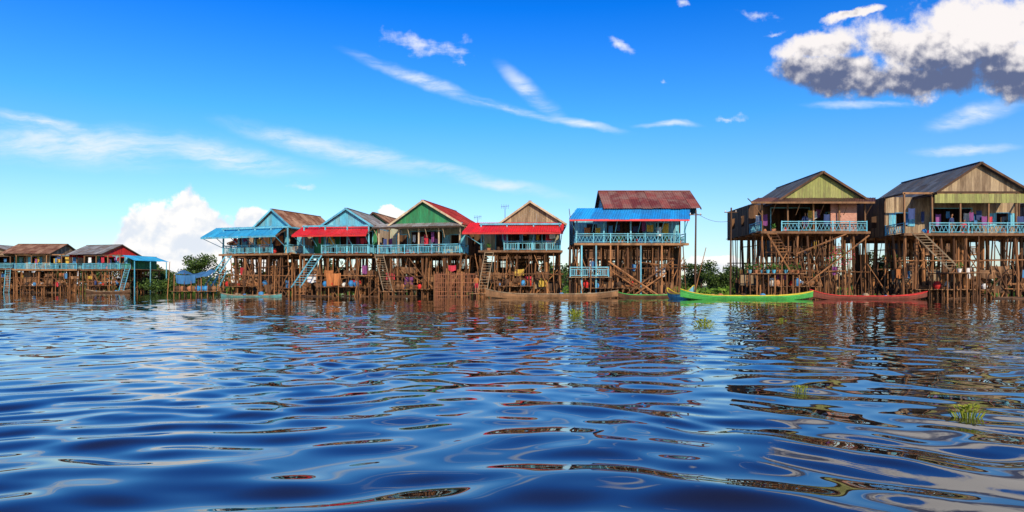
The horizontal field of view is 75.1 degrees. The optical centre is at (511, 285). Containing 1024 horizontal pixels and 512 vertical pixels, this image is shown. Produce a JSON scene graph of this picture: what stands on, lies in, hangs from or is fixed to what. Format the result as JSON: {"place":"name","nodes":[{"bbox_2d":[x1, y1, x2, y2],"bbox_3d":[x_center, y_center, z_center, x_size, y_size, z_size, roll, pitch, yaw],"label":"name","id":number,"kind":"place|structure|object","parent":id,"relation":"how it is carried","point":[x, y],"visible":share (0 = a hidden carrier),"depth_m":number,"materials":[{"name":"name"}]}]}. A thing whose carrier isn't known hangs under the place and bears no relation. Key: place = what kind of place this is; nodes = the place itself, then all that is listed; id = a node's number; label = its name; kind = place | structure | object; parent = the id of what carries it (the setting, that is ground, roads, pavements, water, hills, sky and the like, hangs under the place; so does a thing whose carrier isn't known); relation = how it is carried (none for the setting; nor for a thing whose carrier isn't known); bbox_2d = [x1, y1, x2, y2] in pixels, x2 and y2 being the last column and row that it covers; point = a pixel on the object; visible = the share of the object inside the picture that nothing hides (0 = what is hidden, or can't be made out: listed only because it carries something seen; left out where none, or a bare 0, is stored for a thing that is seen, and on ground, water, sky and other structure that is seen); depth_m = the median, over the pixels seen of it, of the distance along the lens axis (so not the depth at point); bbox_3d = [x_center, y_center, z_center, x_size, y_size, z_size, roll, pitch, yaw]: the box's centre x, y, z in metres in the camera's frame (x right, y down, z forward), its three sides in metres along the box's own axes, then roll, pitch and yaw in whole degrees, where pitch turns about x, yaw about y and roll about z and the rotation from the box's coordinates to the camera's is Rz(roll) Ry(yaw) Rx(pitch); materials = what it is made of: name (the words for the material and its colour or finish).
{"place":"outdoors","nodes":[
{"label":"outdoors","id":0,"kind":"place"},
{"bbox_2d":[18,285,996,291],"bbox_3d":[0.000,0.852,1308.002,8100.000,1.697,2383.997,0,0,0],"label":"riverbank","id":1,"kind":"structure","parent":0,"point":[353,291],"depth_m":122.20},
{"bbox_2d":[0,257,1014,287],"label":"distant trees","id":2,"kind":"object","parent":1,"relation":"on","point":[564,271],"visible":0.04,"depth_m":143.02,"materials":[{"name":"green plant"}]},
{"bbox_2d":[0,291,1023,511],"bbox_3d":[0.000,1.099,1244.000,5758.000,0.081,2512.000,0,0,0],"label":"water","id":3,"kind":"structure","parent":0,"point":[138,402],"depth_m":6.15,"materials":[{"name":"blue liquid"}]},
{"bbox_2d":[0,270,58,292],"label":"stilts","id":4,"kind":"object","parent":3,"relation":"in","point":[7,278],"visible":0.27,"depth_m":104.56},
{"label":"deck","id":5,"kind":"structure","parent":4,"relation":"on","visible":0},
{"bbox_2d":[0,257,23,268],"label":"walls","id":6,"kind":"structure","parent":5,"relation":"on","point":[19,260],"depth_m":109.08,"materials":[{"name":"green paint"}]},
{"bbox_2d":[15,270,96,292],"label":"stilts","id":7,"kind":"object","parent":3,"relation":"in","point":[60,290],"visible":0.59,"depth_m":100.40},
{"bbox_2d":[13,269,80,270],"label":"deck","id":8,"kind":"structure","parent":7,"relation":"on","point":[48,269],"depth_m":99.64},
{"bbox_2d":[15,263,82,268],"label":"balustrade","id":9,"kind":"object","parent":8,"relation":"on","point":[44,266],"visible":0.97,"depth_m":99.86,"materials":[{"name":"blue paint"}]},
{"bbox_2d":[16,256,95,292],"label":"household goods","id":10,"kind":"object","parent":8,"relation":"on","point":[34,281],"visible":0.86,"depth_m":100.90,"materials":[{"name":"multicoloured fabric"}]},
{"bbox_2d":[25,255,93,267],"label":"walls","id":11,"kind":"structure","parent":8,"relation":"on","point":[42,258],"depth_m":101.99,"materials":[{"name":"blue paint"}]},
{"bbox_2d":[3,246,73,256],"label":"gable","id":12,"kind":"structure","parent":11,"relation":"on","point":[66,249],"depth_m":102.68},
{"bbox_2d":[0,244,75,253],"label":"roof","id":13,"kind":"structure","parent":12,"relation":"on","point":[35,248],"depth_m":101.59,"materials":[{"name":"metal"}]},
{"bbox_2d":[72,270,161,292],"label":"stilts","id":14,"kind":"object","parent":3,"relation":"in","point":[101,275],"visible":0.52,"depth_m":99.25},
{"bbox_2d":[81,269,119,270],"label":"deck","id":15,"kind":"structure","parent":14,"relation":"on","point":[100,269],"depth_m":97.61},
{"bbox_2d":[83,263,130,268],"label":"balustrade","id":16,"kind":"object","parent":15,"relation":"on","point":[114,265],"visible":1,"depth_m":97.88,"materials":[{"name":"blue paint"}]},
{"bbox_2d":[94,256,156,269],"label":"walls","id":17,"kind":"structure","parent":15,"relation":"on","point":[142,264],"depth_m":101.23,"materials":[{"name":"green paint"}]},
{"bbox_2d":[69,246,137,257],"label":"gable","id":18,"kind":"structure","parent":17,"relation":"on","point":[121,250],"depth_m":101.41,"materials":[{"name":"red paint"}]},
{"bbox_2d":[64,244,140,255],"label":"roof","id":19,"kind":"structure","parent":18,"relation":"on","point":[95,249],"depth_m":100.34,"materials":[{"name":"grey metal"}]},
{"bbox_2d":[86,257,151,291],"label":"household goods","id":20,"kind":"object","parent":14,"relation":"on","point":[115,283],"visible":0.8,"depth_m":99.08,"materials":[{"name":"multicoloured fabric"}]},
{"bbox_2d":[121,255,167,292],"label":"side awning","id":21,"kind":"object","parent":3,"relation":"in","point":[142,258],"visible":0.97,"depth_m":99.46,"materials":[{"name":"blue paint"}]},
{"bbox_2d":[145,269,200,290],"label":"tree","id":22,"kind":"object","parent":3,"relation":"in","point":[170,273],"visible":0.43,"depth_m":109.64,"materials":[{"name":"green plant"}]},
{"bbox_2d":[167,262,223,296],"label":"tarpaulin shelter","id":23,"kind":"object","parent":3,"relation":"in","point":[184,279],"visible":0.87,"depth_m":65.36,"materials":[{"name":"plastic"}]},
{"bbox_2d":[180,253,224,293],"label":"tree","id":24,"kind":"object","parent":3,"relation":"in","point":[195,265],"visible":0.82,"depth_m":83.43,"materials":[{"name":"green plant"}]},
{"bbox_2d":[220,292,281,296],"bbox_3d":[-24.460,0.899,62.500,5.649,0.642,1.030,0,0,-3],"label":"long wooden boat","id":25,"kind":"object","parent":3,"relation":"on","point":[261,294],"visible":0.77,"depth_m":62.19,"materials":[{"name":"blue paint"}]},
{"bbox_2d":[227,258,302,293],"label":"stilts","id":26,"kind":"object","parent":3,"relation":"in","point":[278,260],"visible":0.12,"depth_m":85.56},
{"bbox_2d":[220,254,337,296],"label":"stilts","id":27,"kind":"object","parent":3,"relation":"in","point":[260,273],"visible":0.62,"depth_m":69.03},
{"bbox_2d":[218,253,295,255],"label":"deck","id":28,"kind":"structure","parent":27,"relation":"on","point":[256,254],"depth_m":67.60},
{"bbox_2d":[222,226,299,253],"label":"veranda posts","id":29,"kind":"object","parent":28,"relation":"on","point":[270,227],"visible":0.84,"depth_m":67.83,"materials":[{"name":"blue paint"}]},
{"bbox_2d":[200,225,292,247],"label":"awning","id":30,"kind":"object","parent":29,"relation":"attached to","point":[217,233],"visible":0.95,"depth_m":67.67,"materials":[{"name":"blue paint"}]},
{"bbox_2d":[222,244,302,253],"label":"balustrade","id":31,"kind":"object","parent":28,"relation":"on","point":[238,250],"visible":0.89,"depth_m":68.12,"materials":[{"name":"blue paint"}]},
{"bbox_2d":[218,235,324,295],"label":"household goods","id":32,"kind":"object","parent":28,"relation":"on","point":[264,282],"visible":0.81,"depth_m":69.45,"materials":[{"name":"multicoloured fabric"}]},
{"bbox_2d":[240,229,312,253],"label":"walls","id":33,"kind":"structure","parent":28,"relation":"on","point":[282,248],"depth_m":71.61,"materials":[{"name":"blue paint"}]},
{"bbox_2d":[259,212,287,226],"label":"gable","id":34,"kind":"structure","parent":33,"relation":"on","point":[272,219],"depth_m":68.68,"materials":[{"name":"blue paint"}]},
{"bbox_2d":[253,209,324,233],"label":"roof","id":35,"kind":"structure","parent":33,"relation":"on","point":[293,219],"depth_m":69.94,"materials":[{"name":"metal"}]},
{"bbox_2d":[291,253,340,296],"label":"ladder","id":36,"kind":"object","parent":3,"relation":"in","point":[332,278],"visible":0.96,"depth_m":65.04,"materials":[{"name":"blue paint"}]},
{"bbox_2d":[275,254,395,296],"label":"stilts","id":37,"kind":"object","parent":3,"relation":"in","point":[357,292],"visible":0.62,"depth_m":67.15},
{"bbox_2d":[300,253,373,255],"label":"deck","id":38,"kind":"structure","parent":37,"relation":"on","point":[346,254],"depth_m":65.59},
{"bbox_2d":[302,225,373,253],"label":"veranda posts","id":39,"kind":"object","parent":38,"relation":"on","point":[325,226],"visible":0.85,"depth_m":65.97,"materials":[{"name":"blue paint"}]},
{"bbox_2d":[291,226,371,246],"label":"awning","id":40,"kind":"object","parent":39,"relation":"attached to","point":[311,232],"visible":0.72,"depth_m":65.42,"materials":[{"name":"red paint"}]},
{"bbox_2d":[303,244,376,253],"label":"balustrade","id":41,"kind":"object","parent":38,"relation":"on","point":[371,249],"visible":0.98,"depth_m":65.96,"materials":[{"name":"blue paint"}]},
{"bbox_2d":[307,236,390,296],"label":"household goods","id":42,"kind":"object","parent":38,"relation":"on","point":[339,290],"visible":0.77,"depth_m":67.09,"materials":[{"name":"multicoloured fabric"}]},
{"bbox_2d":[313,227,388,253],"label":"walls","id":43,"kind":"structure","parent":38,"relation":"on","point":[340,241],"depth_m":70.23,"materials":[{"name":"blue paint"}]},
{"bbox_2d":[326,210,367,224],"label":"gable","id":44,"kind":"structure","parent":43,"relation":"on","point":[346,217],"depth_m":67.09,"materials":[{"name":"blue paint"}]},
{"bbox_2d":[319,208,388,231],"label":"roof","id":45,"kind":"structure","parent":43,"relation":"on","point":[369,219],"depth_m":67.67,"materials":[{"name":"grey metal"}]},
{"bbox_2d":[374,253,407,296],"bbox_3d":[-11.936,-0.505,62.548,5.502,5.210,2.258,0,0,45],"label":"ladder","id":46,"kind":"object","parent":3,"relation":"in","point":[394,291],"visible":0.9,"depth_m":61.84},
{"bbox_2d":[375,254,488,296],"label":"stilts","id":47,"kind":"object","parent":3,"relation":"in","point":[426,265],"visible":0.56,"depth_m":65.13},
{"bbox_2d":[375,253,487,257],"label":"deck","id":48,"kind":"structure","parent":47,"relation":"on","point":[425,254],"depth_m":63.61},
{"bbox_2d":[378,225,462,253],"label":"veranda posts","id":49,"kind":"object","parent":48,"relation":"on","point":[418,238],"visible":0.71,"depth_m":64.03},
{"bbox_2d":[372,222,462,237],"bbox_3d":[-9.065,-5.292,63.671,9.093,1.448,0.816,0,0,14],"label":"awning","id":50,"kind":"object","parent":49,"relation":"attached to","point":[417,225],"visible":1,"depth_m":63.54,"materials":[{"name":"grey metal"}]},
{"bbox_2d":[377,243,468,253],"bbox_3d":[-8.685,-3.499,65.155,8.488,0.910,2.700,0,0,14],"label":"balustrade","id":51,"kind":"object","parent":48,"relation":"on","point":[383,250],"visible":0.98,"depth_m":63.97,"materials":[{"name":"blue paint"}]},
{"bbox_2d":[383,232,481,296],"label":"household goods","id":52,"kind":"object","parent":48,"relation":"on","point":[424,240],"visible":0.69,"depth_m":65.02,"materials":[{"name":"multicoloured fabric"}]},
{"bbox_2d":[389,227,481,255],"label":"walls","id":53,"kind":"structure","parent":48,"relation":"on","point":[451,237],"depth_m":67.32,"materials":[{"name":"green paint"}]},
{"bbox_2d":[395,202,467,226],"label":"gable","id":54,"kind":"structure","parent":53,"relation":"on","point":[423,212],"depth_m":63.89,"materials":[{"name":"green paint"}]},
{"bbox_2d":[387,200,474,229],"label":"roof","id":55,"kind":"structure","parent":54,"relation":"on","point":[456,216],"depth_m":64.47,"materials":[{"name":"red metal"}]},
{"bbox_2d":[136,269,745,292],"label":"shrubs","id":56,"kind":"object","parent":3,"relation":"in","point":[716,281],"visible":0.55,"depth_m":101.49,"materials":[{"name":"green plant"}]},
{"bbox_2d":[433,271,477,297],"bbox_3d":[-5.160,0.416,61.600,3.937,3.368,2.484,0,0,0],"label":"fish cage","id":57,"kind":"object","parent":3,"relation":"in","point":[462,278],"visible":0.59,"depth_m":60.49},
{"bbox_2d":[19,285,1014,293],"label":"reeds","id":58,"kind":"object","parent":3,"relation":"in","point":[718,290],"visible":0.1,"depth_m":90.34,"materials":[{"name":"green plant"}]},
{"bbox_2d":[463,251,578,296],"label":"stilts","id":59,"kind":"object","parent":3,"relation":"in","point":[556,274],"visible":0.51,"depth_m":63.82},
{"bbox_2d":[478,250,562,251],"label":"deck","id":60,"kind":"structure","parent":59,"relation":"on","point":[520,250],"depth_m":62.13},
{"bbox_2d":[482,234,558,249],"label":"walls","id":61,"kind":"structure","parent":60,"relation":"on","point":[494,241],"depth_m":65.01,"materials":[{"name":"blue paint"}]},
{"bbox_2d":[503,203,564,224],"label":"gable","id":62,"kind":"structure","parent":61,"relation":"on","point":[530,213],"depth_m":63.56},
{"bbox_2d":[499,200,566,229],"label":"roof","id":63,"kind":"structure","parent":62,"relation":"on","point":[536,205],"depth_m":63.09,"materials":[{"name":"metal"}]},
{"bbox_2d":[480,241,560,249],"bbox_3d":[0.845,-3.736,63.589,7.536,0.914,2.500,0,0,2],"label":"balustrade","id":64,"kind":"object","parent":60,"relation":"on","point":[529,245],"visible":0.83,"depth_m":62.33,"materials":[{"name":"blue paint"}]},
{"bbox_2d":[480,223,560,249],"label":"veranda posts","id":65,"kind":"object","parent":60,"relation":"on","point":[507,224],"visible":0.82,"depth_m":62.47,"materials":[{"name":"blue paint"}]},
{"bbox_2d":[462,222,563,244],"bbox_3d":[0.191,-4.923,62.276,9.511,2.214,2.619,0,0,2],"label":"awning","id":66,"kind":"object","parent":65,"relation":"attached to","point":[473,228],"visible":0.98,"depth_m":61.81,"materials":[{"name":"red paint"}]},
{"bbox_2d":[484,234,561,292],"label":"household goods","id":67,"kind":"object","parent":59,"relation":"on","point":[539,280],"visible":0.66,"depth_m":63.63,"materials":[{"name":"multicoloured fabric"}]},
{"bbox_2d":[485,288,617,298],"bbox_3d":[3.408,0.726,56.600,11.342,0.989,1.430,0,0,-2],"label":"long wooden boat","id":68,"kind":"object","parent":3,"relation":"on","point":[499,294],"visible":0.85,"depth_m":56.09,"materials":[{"name":"brown wood"}]},
{"bbox_2d":[567,245,680,293],"bbox_3d":[10.217,-0.737,61.665,10.317,5.674,6.663,0,0,0],"label":"landing","id":69,"kind":"object","parent":3,"relation":"in","point":[675,259],"visible":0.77,"depth_m":59.59,"materials":[{"name":"blue paint"}]},
{"bbox_2d":[567,245,705,297],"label":"stilts","id":70,"kind":"object","parent":3,"relation":"in","point":[629,260],"visible":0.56,"depth_m":61.53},
{"bbox_2d":[568,243,688,247],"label":"deck","id":71,"kind":"structure","parent":70,"relation":"on","point":[630,244],"depth_m":59.63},
{"bbox_2d":[569,214,679,244],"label":"walls","id":72,"kind":"structure","parent":71,"relation":"on","point":[674,226],"depth_m":62.19,"materials":[{"name":"blue paint"}]},
{"bbox_2d":[598,201,695,213],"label":"gable","id":73,"kind":"structure","parent":72,"relation":"on","point":[692,210],"depth_m":61.86,"materials":[{"name":"blue paint"}]},
{"bbox_2d":[595,190,701,209],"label":"roof","id":74,"kind":"structure","parent":73,"relation":"on","point":[649,199],"depth_m":61.57,"materials":[{"name":"red metal"}]},
{"bbox_2d":[571,222,681,297],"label":"household goods","id":75,"kind":"object","parent":71,"relation":"on","point":[619,284],"visible":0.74,"depth_m":61.20,"materials":[{"name":"multicoloured fabric"}]},
{"bbox_2d":[574,233,685,242],"bbox_3d":[10.696,-4.249,60.990,9.942,0.911,2.300,0,0,0],"label":"balustrade","id":76,"kind":"object","parent":71,"relation":"on","point":[576,240],"visible":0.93,"depth_m":59.86,"materials":[{"name":"blue paint"}]},
{"bbox_2d":[576,221,685,242],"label":"veranda posts","id":77,"kind":"object","parent":71,"relation":"on","point":[631,231],"visible":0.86,"depth_m":59.96,"materials":[{"name":"blue paint"}]},
{"bbox_2d":[569,208,689,231],"bbox_3d":[10.533,-5.879,59.254,11.029,2.225,1.635,0,0,0],"label":"awning","id":78,"kind":"object","parent":77,"relation":"attached to","point":[627,214],"visible":1,"depth_m":59.14,"materials":[{"name":"blue paint"}]},
{"bbox_2d":[617,292,668,297],"bbox_3d":[11.915,0.833,57.800,6.053,0.773,1.130,0,0,-4],"label":"long wooden boat","id":79,"kind":"object","parent":3,"relation":"on","point":[625,295],"visible":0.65,"depth_m":57.34,"materials":[{"name":"green paint"}]},
{"bbox_2d":[689,210,701,292],"bbox_3d":[16.246,-2.276,59.000,1.100,8.754,0.200,0,0,0],"label":"utility pole","id":80,"kind":"object","parent":3,"relation":"in","point":[695,214],"visible":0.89,"depth_m":58.94,"materials":[{"name":"white paint"}]},
{"bbox_2d":[681,260,717,288],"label":"tree","id":81,"kind":"object","parent":3,"relation":"in","point":[705,275],"visible":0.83,"depth_m":103.58,"materials":[{"name":"green plant"}]},
{"bbox_2d":[724,208,736,294],"bbox_3d":[19.042,-2.333,58.000,1.100,8.869,0.200,0,0,0],"label":"utility pole","id":82,"kind":"object","parent":3,"relation":"in","point":[730,274],"visible":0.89,"depth_m":57.94,"materials":[{"name":"white paint"}]},
{"bbox_2d":[680,288,812,299],"bbox_3d":[18.125,0.727,51.500,10.245,0.986,1.330,0,0,1],"label":"long wooden boat","id":83,"kind":"object","parent":3,"relation":"on","point":[721,296],"visible":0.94,"depth_m":51.04,"materials":[{"name":"green paint"}]},
{"bbox_2d":[740,233,869,294],"bbox_3d":[24.941,-1.282,56.624,10.661,6.767,3.152,0,0,0],"label":"landing","id":84,"kind":"object","parent":3,"relation":"in","point":[788,267],"visible":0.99,"depth_m":55.66,"materials":[{"name":"blue paint"}]},
{"bbox_2d":[727,232,883,298],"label":"stilts","id":85,"kind":"object","parent":3,"relation":"in","point":[804,241],"visible":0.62,"depth_m":58.68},
{"bbox_2d":[728,231,870,238],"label":"deck","id":86,"kind":"structure","parent":85,"relation":"on","point":[822,232],"depth_m":56.63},
{"bbox_2d":[727,205,829,238],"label":"walls","id":87,"kind":"structure","parent":86,"relation":"on","point":[743,217],"depth_m":61.90,"materials":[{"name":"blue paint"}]},
{"bbox_2d":[764,174,859,208],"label":"gable","id":88,"kind":"structure","parent":87,"relation":"on","point":[822,186],"depth_m":56.98,"materials":[{"name":"green paint"}]},
{"bbox_2d":[755,171,869,206],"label":"roof","id":89,"kind":"structure","parent":88,"relation":"on","point":[784,190],"depth_m":57.77,"materials":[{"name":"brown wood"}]},
{"bbox_2d":[735,209,852,294],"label":"household goods","id":90,"kind":"object","parent":86,"relation":"on","point":[778,279],"visible":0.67,"depth_m":58.24,"materials":[{"name":"multicoloured fabric"}]},
{"bbox_2d":[749,201,865,230],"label":"veranda posts","id":91,"kind":"object","parent":86,"relation":"on","point":[813,225],"visible":0.53,"depth_m":56.96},
{"bbox_2d":[748,197,875,214],"bbox_3d":[25.605,-6.775,56.517,11.052,1.546,1.095,0,0,0],"label":"awning","id":92,"kind":"object","parent":91,"relation":"attached to","point":[773,200],"visible":1,"depth_m":56.26,"materials":[{"name":"brown metal"}]},
{"bbox_2d":[749,221,866,233],"bbox_3d":[25.828,-5.063,58.390,9.001,0.910,3.100,0,0,0],"label":"balustrade","id":93,"kind":"object","parent":86,"relation":"on","point":[861,223],"visible":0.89,"depth_m":56.86,"materials":[{"name":"blue paint"}]},
{"bbox_2d":[830,204,856,230],"bbox_3d":[28.538,-5.942,57.360,2.247,2.609,0.120,0,0,0],"label":"brick panel","id":94,"kind":"object","parent":86,"relation":"on","point":[850,214],"visible":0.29,"depth_m":57.30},
{"bbox_2d":[762,255,851,293],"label":"stilts","id":95,"kind":"object","parent":3,"relation":"in","point":[814,269],"visible":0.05,"depth_m":83.64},
{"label":"deck","id":96,"kind":"structure","parent":95,"relation":"on","visible":0},
{"bbox_2d":[759,239,824,255],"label":"walls","id":97,"kind":"structure","parent":96,"relation":"on","point":[769,244],"depth_m":86.08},
{"bbox_2d":[809,289,927,299],"bbox_3d":[27.727,0.747,51.800,9.247,0.946,1.230,0,0,-1],"label":"long wooden boat","id":98,"kind":"object","parent":3,"relation":"on","point":[863,296],"visible":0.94,"depth_m":51.39,"materials":[{"name":"red paint"}]},
{"bbox_2d":[845,234,1023,298],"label":"stilts","id":99,"kind":"object","parent":3,"relation":"in","point":[960,249],"visible":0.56,"depth_m":55.51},
{"bbox_2d":[845,233,1023,241],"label":"deck","id":100,"kind":"structure","parent":99,"relation":"on","point":[970,234],"depth_m":53.63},
{"bbox_2d":[845,197,1019,240],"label":"walls","id":101,"kind":"structure","parent":100,"relation":"on","point":[882,213],"depth_m":56.79,"materials":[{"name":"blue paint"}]},
{"bbox_2d":[878,161,1023,199],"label":"roof","id":102,"kind":"structure","parent":101,"relation":"on","point":[938,182],"depth_m":56.21,"materials":[{"name":"grey metal"}]},
{"bbox_2d":[935,194,1023,202],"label":"valance","id":103,"kind":"object","parent":102,"relation":"attached to","point":[979,198],"visible":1,"depth_m":53.89,"materials":[{"name":"green paint"}]},
{"bbox_2d":[916,165,1023,196],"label":"gable","id":104,"kind":"structure","parent":101,"relation":"on","point":[979,179],"depth_m":53.98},
{"bbox_2d":[885,222,1023,235],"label":"balustrade","id":105,"kind":"object","parent":100,"relation":"on","point":[968,225],"visible":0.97,"depth_m":53.86,"materials":[{"name":"blue paint"}]},
{"bbox_2d":[885,192,1023,232],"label":"veranda posts","id":106,"kind":"object","parent":100,"relation":"on","point":[988,207],"visible":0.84,"depth_m":53.96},
{"bbox_2d":[855,208,1023,298],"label":"household goods","id":107,"kind":"object","parent":99,"relation":"on","point":[938,284],"visible":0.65,"depth_m":55.32,"materials":[{"name":"multicoloured fabric"}]},
{"bbox_2d":[911,231,989,299],"bbox_3d":[34.487,-1.134,52.653,4.747,6.468,2.695,0,0,0],"label":"landing","id":108,"kind":"object","parent":3,"relation":"in","point":[959,269],"visible":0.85,"depth_m":52.43,"materials":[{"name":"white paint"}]},
{"bbox_2d":[947,403,988,418],"bbox_3d":[3.810,1.066,5.580,0.308,0.152,0.260,0,0,35],"label":"water hyacinth","id":109,"kind":"object","parent":3,"relation":"on","point":[967,412],"visible":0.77,"depth_m":5.57,"materials":[{"name":"green plant"}]},
{"bbox_2d":[0,0,1023,284],"label":"sky","id":110,"kind":"structure","parent":0,"point":[148,127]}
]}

